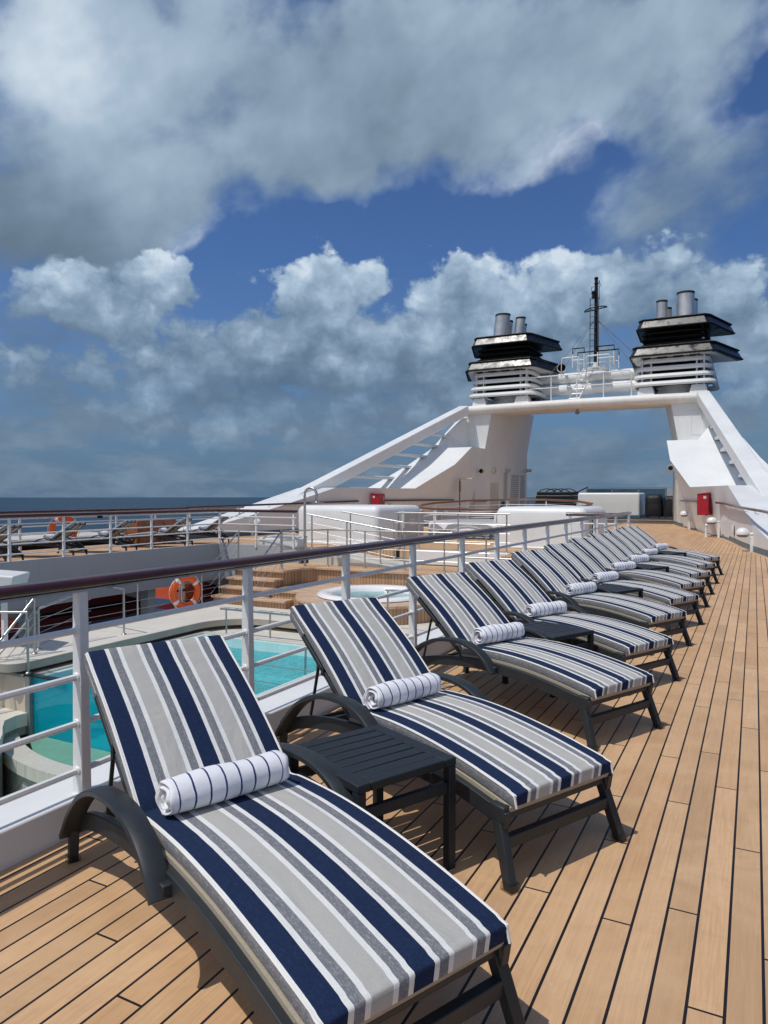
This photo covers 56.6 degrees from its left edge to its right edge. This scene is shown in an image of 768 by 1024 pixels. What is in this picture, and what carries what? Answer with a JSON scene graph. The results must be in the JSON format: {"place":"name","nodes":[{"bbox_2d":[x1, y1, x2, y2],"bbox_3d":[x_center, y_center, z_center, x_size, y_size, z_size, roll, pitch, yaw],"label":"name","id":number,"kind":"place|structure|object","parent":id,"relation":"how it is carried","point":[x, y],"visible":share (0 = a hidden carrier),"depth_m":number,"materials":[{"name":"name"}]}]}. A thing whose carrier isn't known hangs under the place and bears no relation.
{"place":"outdoors","nodes":[
{"label":"outdoors","id":0,"kind":"place"},
{"bbox_2d":[8,607,36,637],"bbox_3d":[-9.786,3.382,17.726,3.160,2.810,0.280,1,2,27],"label":"davit post","id":1,"kind":"object","parent":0,"point":[21,634],"visible":0.09,"depth_m":16.96,"materials":[{"name":"metal"}]},
{"bbox_2d":[0,531,123,550],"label":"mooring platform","id":2,"kind":"structure","parent":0,"point":[15,538],"depth_m":22.52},
{"bbox_2d":[0,528,140,639],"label":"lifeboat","id":3,"kind":"object","parent":2,"relation":"hanging from","point":[98,602],"visible":0.12,"depth_m":22.31,"materials":[{"name":"metal"}]},
{"bbox_2d":[125,589,155,614],"bbox_3d":[-8.024,3.303,21.114,3.160,2.810,0.280,1,2,27],"label":"davit post","id":4,"kind":"object","parent":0,"point":[145,595],"visible":0.12,"depth_m":20.35,"materials":[{"name":"metal"}]},
{"bbox_2d":[124,519,175,545],"bbox_3d":[-7.639,0.654,23.377,0.600,0.800,1.700,1,2,27],"label":"wooden locker","id":5,"kind":"object","parent":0,"point":[156,522],"visible":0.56,"depth_m":22.88,"materials":[{"name":"wood"}]},
{"bbox_2d":[30,627,304,674],"bbox_3d":[-2.475,3.003,12.743,9.880,0.400,7.800,1,2,27],"label":"pool surround","id":6,"kind":"object","parent":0,"point":[285,634],"visible":0.08,"depth_m":15.88,"materials":[{"name":"stone"}]},
{"bbox_2d":[0,671,32,711],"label":"parapet","id":7,"kind":"structure","parent":6,"relation":"on","point":[11,681],"depth_m":12.30,"materials":[{"name":"stone"}]},
{"bbox_2d":[29,625,296,670],"bbox_3d":[-0.861,2.692,15.842,9.880,0.118,10.800,1,2,27],"label":"pool deck recess","id":8,"kind":"object","parent":6,"relation":"on","point":[199,630],"visible":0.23,"depth_m":15.88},
{"bbox_2d":[24,607,319,751],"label":"swimming pool","id":9,"kind":"structure","parent":6,"relation":"in","point":[48,708],"depth_m":12.94,"materials":[{"name":"liquid"}]},
{"bbox_2d":[202,578,227,585],"bbox_3d":[-6.438,3.231,24.166,3.160,2.810,0.280,1,2,27],"label":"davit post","id":10,"kind":"object","parent":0,"point":[223,581],"depth_m":23.49,"materials":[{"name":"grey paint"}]},
{"bbox_2d":[0,497,535,611],"bbox_3d":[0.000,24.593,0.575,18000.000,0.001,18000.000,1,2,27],"label":"sea","id":11,"kind":"structure","parent":0,"point":[42,503],"depth_m":1726.06,"materials":[{"name":"liquid"}]},
{"bbox_2d":[301,557,425,564],"bbox_3d":[7.665,12.533,34.073,19.850,22.948,83.000,1,2,27],"label":"ship hull","id":12,"kind":"object","parent":11,"relation":"on","point":[406,559],"depth_m":21.28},
{"bbox_2d":[0,602,434,663],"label":"pool deck","id":13,"kind":"structure","parent":12,"relation":"on","point":[62,645],"depth_m":15.20,"materials":[{"name":"stone"}]},
{"bbox_2d":[0,570,29,641],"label":"stair canopy","id":14,"kind":"object","parent":13,"relation":"on","point":[8,577],"visible":0.53,"depth_m":13.34,"materials":[{"name":"white paint"}]},
{"bbox_2d":[0,611,31,673],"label":"steel railing","id":15,"kind":"object","parent":13,"relation":"on","point":[26,628],"visible":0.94,"depth_m":12.19,"materials":[{"name":"silver metal"}]},
{"bbox_2d":[0,598,37,680],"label":"steel railing","id":16,"kind":"object","parent":13,"relation":"on","point":[33,625],"visible":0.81,"depth_m":12.74,"materials":[{"name":"silver metal"}]},
{"bbox_2d":[0,594,90,655],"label":"steel railing","id":17,"kind":"object","parent":13,"relation":"on","point":[37,611],"visible":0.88,"depth_m":13.21,"materials":[{"name":"silver metal"}]},
{"bbox_2d":[8,572,225,635],"bbox_3d":[-5.842,1.928,16.780,0.110,1.081,6.500,1,2,27],"label":"steel railing","id":18,"kind":"object","parent":13,"relation":"on","point":[180,593],"visible":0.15,"depth_m":16.80,"materials":[{"name":"silver metal"}]},
{"bbox_2d":[169,576,202,607],"bbox_3d":[-5.047,2.037,18.139,0.144,0.987,0.988,1,2,41],"label":"lifebuoy","id":19,"kind":"object","parent":18,"relation":"attached to","point":[174,599],"visible":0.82,"depth_m":18.05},
{"bbox_2d":[109,587,126,634],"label":"steel railing","id":20,"kind":"object","parent":13,"relation":"on","point":[123,591],"visible":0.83,"depth_m":14.63,"materials":[{"name":"silver metal"}]},
{"bbox_2d":[0,619,407,672],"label":"pool deck edge","id":21,"kind":"object","parent":13,"relation":"attached to","point":[9,668],"visible":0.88,"depth_m":14.38,"materials":[{"name":"stone"}]},
{"bbox_2d":[199,530,239,602],"bbox_3d":[-4.400,1.459,19.154,0.110,1.907,1.663,1,2,27],"label":"steel railing","id":22,"kind":"object","parent":13,"relation":"on","point":[223,559],"visible":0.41,"depth_m":19.24,"materials":[{"name":"silver metal"}]},
{"bbox_2d":[211,576,292,608],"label":"timber steps","id":23,"kind":"structure","parent":13,"relation":"on","point":[232,588],"depth_m":18.86,"materials":[{"name":"brown wood"}]},
{"bbox_2d":[271,583,432,624],"bbox_3d":[-0.290,2.059,17.131,5.972,1.042,3.682,1,2,27],"label":"hot tub","id":24,"kind":"object","parent":13,"relation":"on","point":[395,605],"visible":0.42,"depth_m":17.48,"materials":[{"name":"brown wood"}]},
{"bbox_2d":[607,517,672,519],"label":"aft deck","id":25,"kind":"structure","parent":12,"relation":"on","point":[656,518],"depth_m":46.80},
{"bbox_2d":[535,487,587,505],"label":"lounger pile","id":26,"kind":"object","parent":25,"relation":"on","point":[554,492],"visible":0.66,"depth_m":50.28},
{"bbox_2d":[578,493,644,517],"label":"vent housing","id":27,"kind":"object","parent":25,"relation":"on","point":[634,503],"visible":0.69,"depth_m":48.32,"materials":[{"name":"metal"}]},
{"bbox_2d":[586,487,672,503],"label":"glass windbreak","id":28,"kind":"object","parent":25,"relation":"on","point":[666,491],"visible":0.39,"depth_m":56.02,"materials":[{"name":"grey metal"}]},
{"bbox_2d":[645,494,663,517],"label":"covered furniture","id":29,"kind":"object","parent":25,"relation":"on","point":[654,505],"visible":0.95,"depth_m":47.13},
{"bbox_2d":[662,496,672,517],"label":"covered furniture","id":30,"kind":"object","parent":25,"relation":"on","point":[668,507],"visible":0.48,"depth_m":46.80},
{"bbox_2d":[235,563,475,587],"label":"timber platform","id":31,"kind":"structure","parent":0,"point":[292,574],"depth_m":19.48,"materials":[{"name":"brown wood"}]},
{"bbox_2d":[254,530,289,591],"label":"steel railing","id":32,"kind":"object","parent":31,"relation":"on","point":[281,541],"visible":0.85,"depth_m":19.02,"materials":[{"name":"silver metal"}]},
{"bbox_2d":[303,487,322,565],"bbox_3d":[-2.107,0.625,20.218,0.890,2.686,0.420,1,2,27],"label":"outdoor shower","id":33,"kind":"object","parent":31,"relation":"on","point":[304,498],"visible":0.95,"depth_m":20.25,"materials":[{"name":"silver metal"}]},
{"bbox_2d":[308,548,408,567],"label":"ramp","id":34,"kind":"structure","parent":31,"relation":"on","point":[358,560],"depth_m":20.68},
{"bbox_2d":[307,514,395,563],"bbox_3d":[-0.978,0.759,20.581,2.814,1.401,0.113,1,1,23],"label":"steel railing","id":35,"kind":"object","parent":34,"relation":"on","point":[312,523],"visible":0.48,"depth_m":20.61,"materials":[{"name":"silver metal"}]},
{"bbox_2d":[342,511,403,558],"bbox_3d":[-0.364,0.691,21.546,2.106,1.431,0.110,1,2,27],"label":"steel railing","id":36,"kind":"object","parent":34,"relation":"on","point":[350,513],"visible":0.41,"depth_m":21.35,"materials":[{"name":"silver metal"}]},
{"bbox_2d":[279,529,489,572],"bbox_3d":[0.016,1.037,19.355,5.819,1.061,1.113,0,1,15],"label":"steel railing","id":37,"kind":"object","parent":31,"relation":"on","point":[404,532],"visible":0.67,"depth_m":19.60,"materials":[{"name":"silver metal"}]},
{"bbox_2d":[416,549,509,565],"bbox_3d":[2.134,1.321,20.239,2.950,0.412,0.220,1,2,27],"label":"aft deck step","id":38,"kind":"object","parent":31,"relation":"on","point":[422,555],"visible":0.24,"depth_m":20.29,"materials":[{"name":"white paint"}]},
{"bbox_2d":[0,519,767,1023],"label":"deck","id":39,"kind":"structure","parent":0,"point":[658,915],"depth_m":2.92,"materials":[{"name":"brown wood"}]},
{"bbox_2d":[0,525,24,561],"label":"sun lounger","id":40,"kind":"object","parent":39,"relation":"on","point":[4,529],"visible":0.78,"depth_m":16.98,"materials":[{"name":"fabric"}]},
{"bbox_2d":[0,522,87,557],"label":"sun lounger","id":41,"kind":"object","parent":39,"relation":"on","point":[70,527],"visible":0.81,"depth_m":18.21,"materials":[{"name":"fabric"}]},
{"bbox_2d":[57,520,137,552],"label":"sun lounger","id":42,"kind":"object","parent":39,"relation":"on","point":[124,524],"visible":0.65,"depth_m":19.74,"materials":[{"name":"fabric"}]},
{"bbox_2d":[0,543,218,610],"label":"port fascia","id":43,"kind":"structure","parent":39,"relation":"attached to","point":[46,569],"depth_m":18.65,"materials":[{"name":"grey paint"}]},
{"bbox_2d":[0,506,243,551],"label":"white railing","id":44,"kind":"object","parent":39,"relation":"on","point":[81,510],"visible":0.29,"depth_m":22.37,"materials":[{"name":"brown metal"}]},
{"bbox_2d":[47,516,79,537],"bbox_3d":[-9.495,0.526,21.126,0.144,0.997,0.998,1,2,37],"label":"lifebuoy","id":45,"kind":"object","parent":44,"relation":"hanging from","point":[53,525],"visible":0.31,"depth_m":20.91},
{"bbox_2d":[0,509,297,561],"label":"white railing","id":46,"kind":"object","parent":39,"relation":"on","point":[110,529],"visible":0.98,"depth_m":19.47,"materials":[{"name":"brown metal"}]},
{"bbox_2d":[122,518,192,547],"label":"sun lounger","id":47,"kind":"object","parent":39,"relation":"on","point":[172,529],"visible":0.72,"depth_m":21.74,"materials":[{"name":"fabric"}]},
{"bbox_2d":[164,517,229,543],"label":"sun lounger","id":48,"kind":"object","parent":39,"relation":"on","point":[210,527],"visible":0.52,"depth_m":23.29,"materials":[{"name":"fabric"}]},
{"bbox_2d":[0,614,504,870],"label":"kerb","id":49,"kind":"structure","parent":39,"relation":"on","point":[31,824],"depth_m":3.39,"materials":[{"name":"white paint"}]},
{"bbox_2d":[219,543,300,578],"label":"aft fascia","id":50,"kind":"structure","parent":39,"relation":"attached to","point":[247,550],"depth_m":21.98,"materials":[{"name":"grey paint"}]},
{"bbox_2d":[259,535,306,547],"bbox_3d":[-3.100,0.909,21.869,1.450,0.360,0.500,1,2,27],"label":"vent box","id":51,"kind":"object","parent":39,"relation":"on","point":[285,543],"visible":0.69,"depth_m":21.64,"materials":[{"name":"white paint"}]},
{"bbox_2d":[59,635,525,1023],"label":"sun lounger","id":52,"kind":"object","parent":39,"relation":"on","point":[298,899],"visible":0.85,"depth_m":2.24,"materials":[{"name":"fabric"}]},
{"bbox_2d":[155,750,289,815],"bbox_3d":[-0.597,1.014,2.684,0.505,0.143,0.150,-1,2,-40],"label":"rolled towel","id":53,"kind":"object","parent":52,"relation":"on","point":[201,787],"visible":1,"depth_m":2.61,"materials":[{"name":"fabric"}]},
{"bbox_2d":[0,512,631,805],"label":"white railing","id":54,"kind":"object","parent":39,"relation":"on","point":[79,588],"visible":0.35,"depth_m":4.07,"materials":[{"name":"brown metal"}]},
{"bbox_2d":[177,406,533,538],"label":"side tower","id":55,"kind":"structure","parent":39,"relation":"on","point":[467,445],"depth_m":39.06,"materials":[{"name":"white paint"}]},
{"bbox_2d":[186,500,358,508],"bbox_3d":[-4.213,-0.300,29.704,0.241,0.329,9.749,1,2,37],"label":"wall handrail","id":56,"kind":"object","parent":55,"relation":"attached to","point":[213,506],"depth_m":28.64,"materials":[{"name":"brown wood"}]},
{"bbox_2d":[371,493,384,504],"bbox_3d":[-0.277,-0.485,34.405,0.442,0.881,0.960,0,1,16],"label":"fire cabinet","id":57,"kind":"object","parent":55,"relation":"attached to","point":[377,499],"visible":0.75,"depth_m":33.99,"materials":[{"name":"metal"}]},
{"bbox_2d":[385,499,453,502],"bbox_3d":[1.848,-0.567,36.895,0.235,0.170,6.174,1,2,41],"label":"wall handrail","id":58,"kind":"object","parent":55,"relation":"attached to","point":[420,500],"depth_m":36.97,"materials":[{"name":"brown wood"}]},
{"bbox_2d":[468,392,696,415],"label":"arch beam","id":59,"kind":"structure","parent":55,"relation":"on","point":[577,406],"depth_m":39.57,"materials":[{"name":"white metal"}]},
{"bbox_2d":[465,313,562,405],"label":"funnel","id":60,"kind":"object","parent":59,"relation":"on","point":[504,367],"visible":0.89,"depth_m":42.21,"materials":[{"name":"black paint"}]},
{"bbox_2d":[530,379,649,397],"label":"exhaust duct","id":61,"kind":"object","parent":60,"relation":"attached to","point":[598,389],"visible":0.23,"depth_m":41.62,"materials":[{"name":"metal"}]},
{"bbox_2d":[531,367,649,385],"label":"exhaust duct","id":62,"kind":"object","parent":60,"relation":"attached to","point":[596,377],"visible":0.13,"depth_m":41.78,"materials":[{"name":"metal"}]},
{"bbox_2d":[525,369,631,399],"bbox_3d":[10.792,-7.028,39.938,5.938,1.445,0.097,1,2,27],"label":"bridge railing","id":63,"kind":"object","parent":59,"relation":"on","point":[577,385],"visible":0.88,"depth_m":39.91,"materials":[{"name":"metal"}]},
{"bbox_2d":[629,290,742,394],"bbox_3d":[16.372,-9.050,38.858,5.753,5.600,4.185,1,2,27],"label":"funnel","id":64,"kind":"object","parent":59,"relation":"on","point":[677,353],"visible":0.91,"depth_m":37.89,"materials":[{"name":"black paint"}]},
{"bbox_2d":[544,277,636,381],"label":"signal mast","id":65,"kind":"object","parent":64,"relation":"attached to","point":[596,298],"visible":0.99,"depth_m":40.79,"materials":[{"name":"black metal"}]},
{"bbox_2d":[561,344,619,376],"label":"mast platform","id":66,"kind":"structure","parent":65,"relation":"attached to","point":[590,368],"depth_m":40.71,"materials":[{"name":"white paint"}]},
{"bbox_2d":[568,368,593,398],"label":"white ladder","id":67,"kind":"object","parent":66,"relation":"attached to","point":[586,383],"visible":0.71,"depth_m":41.33,"materials":[{"name":"metal"}]},
{"bbox_3d":[-7.081,0.494,29.674,2.680,1.325,8.907,1,2,27],"label":"mooring platform","id":68,"kind":"object","parent":55,"relation":"attached to","visible":0},
{"bbox_2d":[155,526,220,609],"bbox_3d":[-6.813,2.045,30.196,3.173,3.200,6.800,1,2,27],"label":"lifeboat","id":69,"kind":"object","parent":68,"relation":"hanging from","point":[163,591],"visible":0.1,"depth_m":27.19,"materials":[{"name":"plastic"}]},
{"bbox_2d":[299,504,423,545],"bbox_3d":[-0.772,0.403,24.036,3.570,1.270,2.885,1,2,33],"label":"vent housing","id":70,"kind":"object","parent":39,"relation":"on","point":[410,521],"visible":0.77,"depth_m":22.94,"materials":[{"name":"white paint"}]},
{"bbox_2d":[287,724,455,869],"bbox_3d":[-0.062,1.287,3.123,0.515,0.480,0.555,-1,2,-37],"label":"side table","id":71,"kind":"object","parent":39,"relation":"on","point":[377,759],"visible":0.69,"depth_m":3.04,"materials":[{"name":"plastic"}]},
{"bbox_2d":[274,597,626,893],"bbox_3d":[0.240,1.050,3.863,0.852,0.920,1.979,-1,2,-36],"label":"sun lounger","id":72,"kind":"object","parent":39,"relation":"on","point":[510,763],"visible":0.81,"depth_m":3.56,"materials":[{"name":"fabric"}]},
{"bbox_2d":[363,673,440,709],"bbox_3d":[0.107,0.986,3.937,0.493,0.140,0.144,-1,5,-42],"label":"rolled towel","id":73,"kind":"object","parent":72,"relation":"on","point":[391,693],"visible":1,"depth_m":3.85,"materials":[{"name":"fabric"}]},
{"bbox_2d":[395,512,509,552],"bbox_3d":[1.920,0.569,20.570,3.550,1.101,0.110,1,2,27],"label":"steel railing","id":74,"kind":"object","parent":39,"relation":"on","point":[419,513],"visible":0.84,"depth_m":20.52,"materials":[{"name":"silver metal"}]},
{"bbox_2d":[428,519,496,539],"bbox_3d":[4.732,0.621,28.423,5.930,0.630,5.965,1,2,27],"label":"skylight drum","id":75,"kind":"object","parent":39,"relation":"on","point":[463,526],"visible":0.26,"depth_m":26.55,"materials":[{"name":"grey paint"}]},
{"bbox_2d":[199,519,767,559],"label":"deck margin","id":76,"kind":"object","parent":39,"relation":"on","point":[757,554],"visible":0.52,"depth_m":23.62,"materials":[{"name":"brown wood"}]},
{"bbox_2d":[418,499,592,534],"bbox_3d":[4.732,0.209,28.433,6.848,1.453,6.703,1,2,27],"label":"white railing","id":77,"kind":"object","parent":39,"relation":"on","point":[435,509],"visible":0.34,"depth_m":29.94,"materials":[{"name":"metal"}]},
{"bbox_2d":[406,572,662,750],"bbox_3d":[1.023,1.013,5.440,0.852,0.920,1.979,-1,2,-37],"label":"sun lounger","id":78,"kind":"object","parent":39,"relation":"on","point":[459,607],"visible":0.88,"depth_m":5.14,"materials":[{"name":"fabric"}]},
{"bbox_2d":[471,622,524,645],"bbox_3d":[0.891,0.945,5.559,0.480,0.149,0.157,-1,-5,-37],"label":"rolled towel","id":79,"kind":"object","parent":78,"relation":"on","point":[492,633],"visible":1,"depth_m":5.46,"materials":[{"name":"fabric"}]},
{"bbox_2d":[502,621,593,697],"bbox_3d":[1.375,1.220,5.998,0.515,0.480,0.555,-1,2,-37],"label":"side table","id":80,"kind":"object","parent":39,"relation":"on","point":[556,632],"visible":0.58,"depth_m":5.92,"materials":[{"name":"plastic"}]},
{"bbox_2d":[493,506,605,548],"bbox_3d":[5.281,0.453,22.347,2.964,1.250,2.800,1,2,30],"label":"vent housing","id":81,"kind":"object","parent":39,"relation":"on","point":[518,515],"visible":0.53,"depth_m":21.26,"materials":[{"name":"white paint"}]},
{"bbox_2d":[465,559,680,680],"bbox_3d":[1.665,0.984,6.693,0.852,0.920,1.979,-1,2,-37],"label":"sun lounger","id":82,"kind":"object","parent":39,"relation":"on","point":[512,589],"visible":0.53,"depth_m":6.55,"materials":[{"name":"fabric"}]},
{"bbox_2d":[523,601,566,616],"bbox_3d":[1.535,0.921,6.774,0.479,0.138,0.148,-1,11,-35],"label":"rolled towel","id":83,"kind":"object","parent":82,"relation":"on","point":[542,609],"visible":1,"depth_m":6.69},
{"bbox_2d":[566,512,622,538],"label":"white railing","id":84,"kind":"object","parent":39,"relation":"on","point":[570,514],"visible":0.37,"depth_m":17.68,"materials":[{"name":"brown metal"}]},
{"bbox_2d":[505,549,692,655],"bbox_3d":[2.385,0.951,8.116,0.852,0.920,1.979,-1,2,-37],"label":"sun lounger","id":85,"kind":"object","parent":39,"relation":"on","point":[550,574],"visible":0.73,"depth_m":7.85,"materials":[{"name":"fabric"}]},
{"bbox_2d":[564,582,596,595],"bbox_3d":[2.267,0.885,8.223,0.490,0.148,0.145,-1,-10,-40],"label":"rolled towel","id":86,"kind":"object","parent":85,"relation":"on","point":[579,588],"visible":1,"depth_m":8.13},
{"bbox_2d":[594,584,642,597],"bbox_3d":[2.753,1.158,8.662,0.515,0.480,0.555,-1,2,-37],"label":"side table","id":87,"kind":"object","parent":39,"relation":"on","point":[618,589],"visible":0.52,"depth_m":8.57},
{"bbox_2d":[543,543,703,629],"bbox_3d":[3.060,0.922,9.346,0.852,0.920,1.979,-1,2,-37],"label":"sun lounger","id":88,"kind":"object","parent":39,"relation":"on","point":[580,563],"visible":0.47,"depth_m":9.22,"materials":[{"name":"fabric"}]},
{"bbox_2d":[590,571,618,582],"bbox_3d":[2.920,0.857,9.429,0.503,0.142,0.158,-1,15,-42],"label":"rolled towel","id":89,"kind":"object","parent":88,"relation":"on","point":[598,577],"visible":1,"depth_m":9.32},
{"bbox_2d":[568,537,708,608],"bbox_3d":[3.756,0.890,10.724,0.852,0.920,1.979,-1,2,-37],"label":"sun lounger","id":90,"kind":"object","parent":39,"relation":"on","point":[601,554],"visible":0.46,"depth_m":10.46,"materials":[{"name":"fabric"}]},
{"bbox_2d":[610,561,635,570],"bbox_3d":[3.636,0.828,10.846,0.507,0.142,0.146,-1,-12,-36],"label":"rolled towel","id":91,"kind":"object","parent":90,"relation":"on","point":[620,566],"visible":0.98,"depth_m":10.76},
{"bbox_2d":[587,533,714,594],"bbox_3d":[4.431,0.859,12.026,0.852,0.920,1.979,-1,2,-37],"label":"sun lounger","id":92,"kind":"object","parent":39,"relation":"on","point":[621,550],"visible":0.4,"depth_m":11.88,"materials":[{"name":"fabric"}]},
{"bbox_2d":[626,554,649,562],"bbox_3d":[4.304,0.792,12.085,0.498,0.147,0.147,-1,16,-36],"label":"rolled towel","id":93,"kind":"object","parent":92,"relation":"on","point":[640,558],"visible":0.94,"depth_m":11.99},
{"bbox_2d":[634,564,668,571],"bbox_3d":[4.125,1.096,11.306,0.515,0.480,0.555,-1,2,-37],"label":"side table","id":94,"kind":"object","parent":39,"relation":"on","point":[652,567],"visible":0.3,"depth_m":11.20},
{"bbox_2d":[604,529,718,583],"bbox_3d":[5.173,0.826,13.448,0.852,0.920,1.979,-1,2,-37],"label":"sun lounger","id":95,"kind":"object","parent":39,"relation":"on","point":[634,544],"visible":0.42,"depth_m":13.20,"materials":[{"name":"fabric"}]},
{"bbox_2d":[640,548,657,554],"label":"rolled towel","id":96,"kind":"object","parent":95,"relation":"on","point":[653,551],"visible":0.89,"depth_m":13.48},
{"bbox_2d":[619,526,723,574],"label":"sun lounger","id":97,"kind":"object","parent":39,"relation":"on","point":[645,538],"visible":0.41,"depth_m":14.72,"materials":[{"name":"fabric"}]},
{"bbox_2d":[652,543,668,549],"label":"rolled towel","id":98,"kind":"object","parent":97,"relation":"on","point":[660,546],"visible":0.91,"depth_m":14.82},
{"bbox_2d":[657,551,686,556],"bbox_3d":[5.574,1.031,14.076,0.515,0.480,0.555,-1,2,-37],"label":"side table","id":99,"kind":"object","parent":39,"relation":"on","point":[676,553],"visible":0.24,"depth_m":13.97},
{"bbox_2d":[680,511,690,529],"bbox_3d":[14.018,0.382,33.192,0.470,0.885,0.376,1,2,27],"label":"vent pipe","id":100,"kind":"object","parent":39,"relation":"on","point":[684,514],"visible":1,"depth_m":33.08,"materials":[{"name":"metal"}]},
{"bbox_2d":[706,517,719,537],"bbox_3d":[12.427,0.579,26.921,0.470,0.785,0.376,1,2,27],"label":"bulkhead lamp","id":101,"kind":"object","parent":39,"relation":"on","point":[711,520],"visible":1,"depth_m":26.80,"materials":[{"name":"metal"}]},
{"bbox_2d":[666,391,767,556],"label":"side tower","id":102,"kind":"structure","parent":39,"relation":"on","point":[713,452],"depth_m":30.81,"materials":[{"name":"white paint"}]},
{"bbox_2d":[697,492,711,514],"bbox_3d":[12.529,-0.329,27.749,0.436,0.881,0.960,1,2,39],"label":"fire cabinet","id":103,"kind":"object","parent":102,"relation":"attached to","point":[703,503],"visible":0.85,"depth_m":27.39,"materials":[{"name":"metal"}]},
{"bbox_2d":[715,502,767,514],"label":"wall handrail","id":104,"kind":"object","parent":102,"relation":"attached to","point":[748,508],"depth_m":20.98,"materials":[{"name":"brown wood"}]},
{"bbox_2d":[735,527,752,551],"bbox_3d":[10.273,0.783,20.324,0.470,0.685,0.376,1,2,27],"label":"bulkhead lamp","id":105,"kind":"object","parent":39,"relation":"on","point":[742,532],"visible":1,"depth_m":20.21,"materials":[{"name":"white paint"}]},
{"bbox_2d":[0,0,767,497],"label":"sky","id":106,"kind":"structure","parent":0,"point":[249,248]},
{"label":"lower floor","id":107,"kind":"structure","parent":0,"visible":0},
{"bbox_2d":[0,726,25,797],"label":"apron wall","id":108,"kind":"structure","parent":107,"relation":"on","point":[21,731],"depth_m":11.53,"materials":[{"name":"grey tile"}]},
{"bbox_2d":[0,707,26,744],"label":"stone apron","id":109,"kind":"object","parent":108,"relation":"on","point":[11,719],"visible":0.87,"depth_m":11.98,"materials":[{"name":"stone"}]},
{"bbox_2d":[3,733,109,795],"bbox_3d":[-5.174,4.248,11.268,4.970,1.380,1.365,1,2,33],"label":"overflow shelf","id":110,"kind":"object","parent":107,"relation":"on","point":[33,763],"visible":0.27,"depth_m":11.04,"materials":[{"name":"tile"}]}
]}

